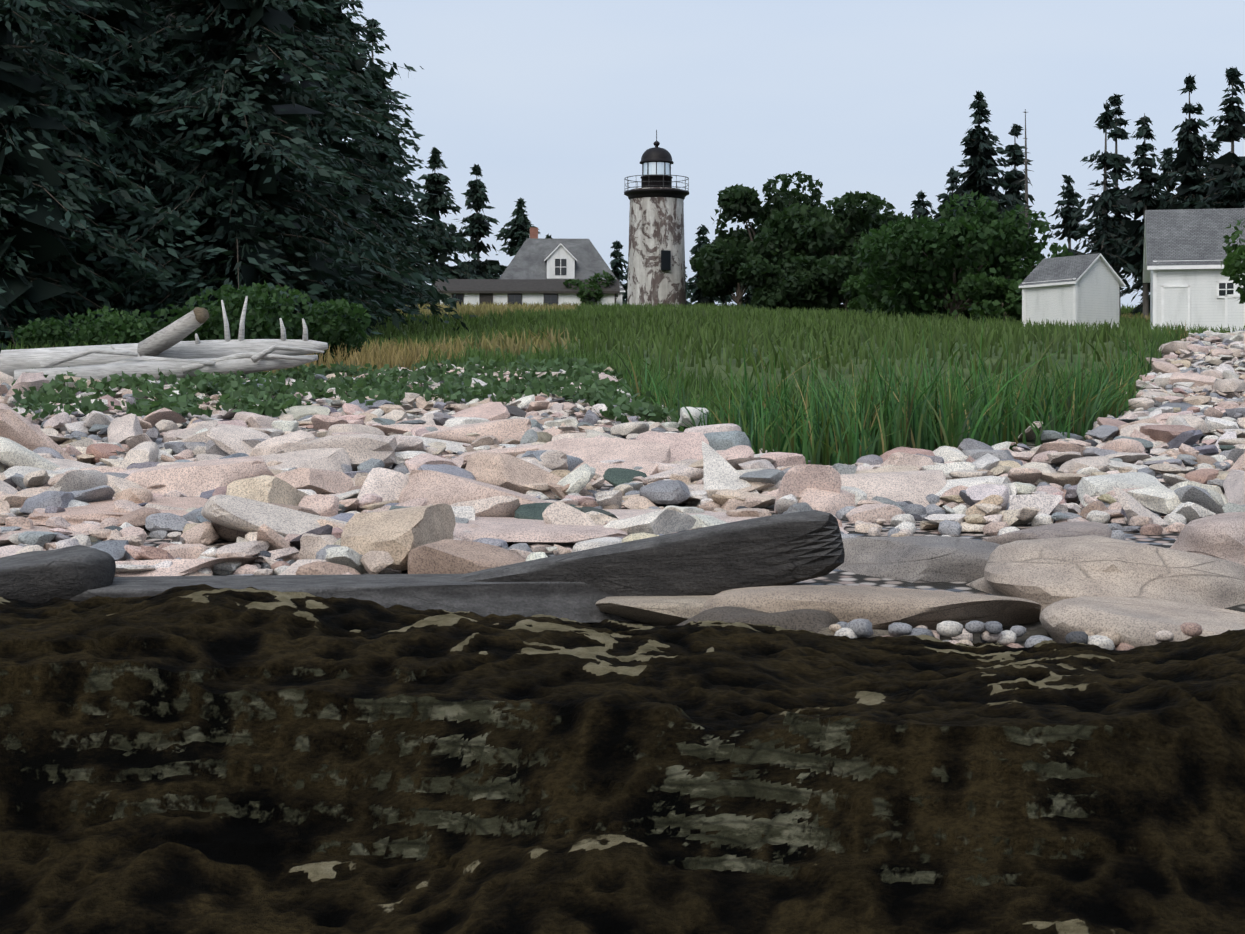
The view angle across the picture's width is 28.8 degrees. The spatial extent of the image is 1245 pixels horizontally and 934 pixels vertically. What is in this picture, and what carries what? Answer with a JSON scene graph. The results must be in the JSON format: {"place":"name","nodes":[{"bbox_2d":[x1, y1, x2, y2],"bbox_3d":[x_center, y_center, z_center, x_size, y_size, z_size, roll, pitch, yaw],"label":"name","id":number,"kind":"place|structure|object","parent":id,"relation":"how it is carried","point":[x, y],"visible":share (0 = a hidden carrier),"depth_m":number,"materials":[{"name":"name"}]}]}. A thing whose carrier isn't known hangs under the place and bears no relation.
{"place":"outdoors","nodes":[
{"label":"outdoors","id":0,"kind":"place"},
{"bbox_2d":[0,320,1244,646],"bbox_3d":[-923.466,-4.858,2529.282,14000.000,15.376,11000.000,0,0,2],"label":"ground","id":1,"kind":"structure","parent":0,"point":[850,578],"depth_m":35.57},
{"bbox_2d":[0,545,115,602],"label":"dark slab","id":2,"kind":"structure","parent":1,"relation":"on","point":[69,572],"depth_m":13.14,"materials":[{"name":"grey stone"}]},
{"bbox_2d":[27,497,207,526],"bbox_3d":[-3.434,0.336,18.007,1.907,0.216,1.251,0,0,2],"label":"pink slab","id":3,"kind":"object","parent":1,"relation":"on","point":[98,511],"depth_m":17.65,"materials":[{"name":"stone"}]},
{"bbox_2d":[0,296,327,381],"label":"driftwood","id":4,"kind":"object","parent":1,"relation":"on","point":[166,349],"visible":0.88,"depth_m":34.96,"materials":[{"name":"grey wood"}]},
{"bbox_2d":[201,495,346,537],"bbox_3d":[-2.243,0.422,16.540,1.300,0.476,0.947,0,0,-21],"label":"pink slab","id":5,"kind":"object","parent":1,"relation":"on","point":[245,515],"depth_m":16.11,"materials":[{"name":"stone"}]},
{"bbox_2d":[11,354,678,422],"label":"beach plants","id":6,"kind":"object","parent":1,"relation":"on","point":[231,388],"visible":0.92,"depth_m":30.93,"materials":[{"name":"green plant"}]},
{"bbox_2d":[69,574,638,622],"bbox_3d":[-1.546,0.750,13.758,3.630,0.235,1.288,0,0,-6],"label":"rock slab","id":7,"kind":"object","parent":1,"relation":"on","point":[576,601],"visible":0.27,"depth_m":13.48,"materials":[{"name":"grey stone"}]},
{"bbox_2d":[465,452,561,496],"bbox_3d":[-0.830,0.161,19.879,0.905,0.571,0.814,0,0,-44],"label":"pink slab","id":8,"kind":"object","parent":1,"relation":"on","point":[510,472],"depth_m":19.57,"materials":[{"name":"stone"}]},
{"bbox_2d":[435,279,619,305],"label":"low building","id":9,"kind":"structure","parent":1,"relation":"on","point":[530,291],"depth_m":195.06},
{"bbox_2d":[453,517,627,542],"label":"pink slab","id":10,"kind":"structure","parent":1,"relation":"on","point":[511,530],"depth_m":16.17,"materials":[{"name":"stone"}]},
{"bbox_2d":[499,238,624,306],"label":"keeper house","id":11,"kind":"structure","parent":1,"relation":"on","point":[529,258],"depth_m":201.41,"materials":[{"name":"grey"}]},
{"bbox_2d":[530,227,576,278],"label":"dormer and chimney","id":12,"kind":"object","parent":11,"relation":"attached to","point":[561,258],"visible":0.83,"depth_m":199.94,"materials":[{"name":"white wood"}]},
{"bbox_2d":[0,584,1244,933],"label":"weed ledge","id":13,"kind":"object","parent":1,"relation":"on","point":[202,758],"visible":1,"depth_m":9.92,"materials":[{"name":"seaweed"}]},
{"bbox_2d":[829,619,1201,649],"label":"pebbles","id":14,"kind":"object","parent":13,"relation":"on","point":[989,631],"visible":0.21,"depth_m":12.61,"materials":[{"name":"stone"}]},
{"bbox_2d":[0,329,1244,576],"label":"cobbles","id":15,"kind":"object","parent":1,"relation":"on","point":[414,505],"visible":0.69,"depth_m":19.43,"materials":[{"name":"stone"}]},
{"bbox_2d":[0,0,1244,352],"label":"conifer trees","id":16,"kind":"object","parent":1,"relation":"on","point":[252,170],"visible":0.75,"depth_m":73.03,"materials":[{"name":"green plant"}]},
{"bbox_2d":[1,301,1244,465],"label":"grass","id":17,"kind":"structure","parent":1,"relation":"on","point":[850,427],"depth_m":39.10,"materials":[{"name":"green plant"}]},
{"bbox_2d":[12,171,1244,362],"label":"broad leaves","id":18,"kind":"object","parent":1,"relation":"on","point":[866,271],"visible":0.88,"depth_m":120.79,"materials":[{"name":"green plant"}]},
{"bbox_2d":[448,510,844,595],"bbox_3d":[-0.006,0.609,14.281,2.589,0.721,1.287,0,0,2],"label":"dark rock","id":19,"kind":"object","parent":1,"relation":"on","point":[783,549],"visible":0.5,"depth_m":13.69,"materials":[{"name":"grey stone"}]},
{"bbox_2d":[595,595,713,625],"bbox_3d":[0.650,0.813,13.788,1.588,0.203,1.102,0,0,2],"label":"rock","id":20,"kind":"object","parent":1,"relation":"on","point":[667,610],"visible":0.27,"depth_m":13.35,"materials":[{"name":"stone"}]},
{"bbox_2d":[603,509,851,533],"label":"pink slab","id":21,"kind":"structure","parent":1,"relation":"on","point":[722,516],"depth_m":17.58,"materials":[{"name":"stone"}]},
{"bbox_2d":[676,606,839,632],"bbox_3d":[0.716,0.884,12.868,0.902,0.275,0.683,0,0,2],"label":"brown rock","id":22,"kind":"object","parent":1,"relation":"on","point":[815,621],"visible":0.31,"depth_m":12.71,"materials":[{"name":"stone"}]},
{"bbox_2d":[818,627,894,637],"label":"pebbles","id":23,"kind":"object","parent":1,"relation":"on","point":[826,631],"visible":0.02,"depth_m":12.70,"materials":[{"name":"stone"}]},
{"bbox_2d":[699,585,1041,630],"bbox_3d":[1.395,0.826,13.382,1.975,0.336,1.018,0,0,2],"label":"flat rock","id":24,"kind":"object","parent":1,"relation":"on","point":[880,608],"visible":0.65,"depth_m":13.01,"materials":[{"name":"beige stone"}]},
{"bbox_2d":[840,470,946,506],"bbox_3d":[2.164,0.307,18.791,1.040,0.573,0.798,0,0,-26],"label":"pink slab","id":25,"kind":"object","parent":1,"relation":"on","point":[915,487],"depth_m":18.59,"materials":[{"name":"stone"}]},
{"bbox_2d":[836,536,999,582],"bbox_3d":[1.830,0.632,15.255,1.271,0.388,1.008,0,0,2],"label":"rock","id":26,"kind":"object","parent":1,"relation":"on","point":[917,559],"visible":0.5,"depth_m":14.90,"materials":[{"name":"grey stone"}]},
{"bbox_2d":[982,521,1111,544],"bbox_3d":[2.671,0.574,15.617,1.340,0.439,0.987,0,0,-21],"label":"flat rock","id":27,"kind":"object","parent":1,"relation":"on","point":[1068,529],"visible":0.27,"depth_m":15.24,"materials":[{"name":"stone"}]},
{"bbox_2d":[1019,253,1124,330],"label":"shed","id":28,"kind":"structure","parent":1,"relation":"on","point":[1081,288],"depth_m":106.32,"materials":[{"name":"white wood"}]},
{"bbox_2d":[966,535,1244,612],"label":"boulder","id":29,"kind":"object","parent":1,"relation":"on","point":[1045,572],"depth_m":13.80,"materials":[{"name":"beige stone"}]},
{"bbox_2d":[1040,596,1244,647],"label":"boulder","id":30,"kind":"object","parent":1,"relation":"on","point":[1136,622],"visible":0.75,"depth_m":12.78,"materials":[{"name":"stone"}]},
{"bbox_2d":[1143,208,1244,332],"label":"white building","id":31,"kind":"structure","parent":1,"relation":"on","point":[1184,255],"depth_m":94.08,"materials":[{"name":"white wood"}]},
{"bbox_2d":[1169,512,1244,564],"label":"boulder","id":32,"kind":"object","parent":1,"relation":"on","point":[1221,536],"visible":0.4,"depth_m":14.94,"materials":[{"name":"stone"}]},
{"bbox_2d":[627,187,685,305],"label":"lighthouse tower","id":33,"kind":"structure","parent":0,"point":[656,224],"depth_m":185.03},
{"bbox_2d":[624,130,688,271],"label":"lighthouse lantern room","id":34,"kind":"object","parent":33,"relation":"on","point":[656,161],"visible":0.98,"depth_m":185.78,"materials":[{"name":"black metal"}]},
{"bbox_2d":[299,0,1244,307],"label":"sky","id":35,"kind":"structure","parent":0,"point":[557,103],"materials":[{"name":"blue"}]}
]}

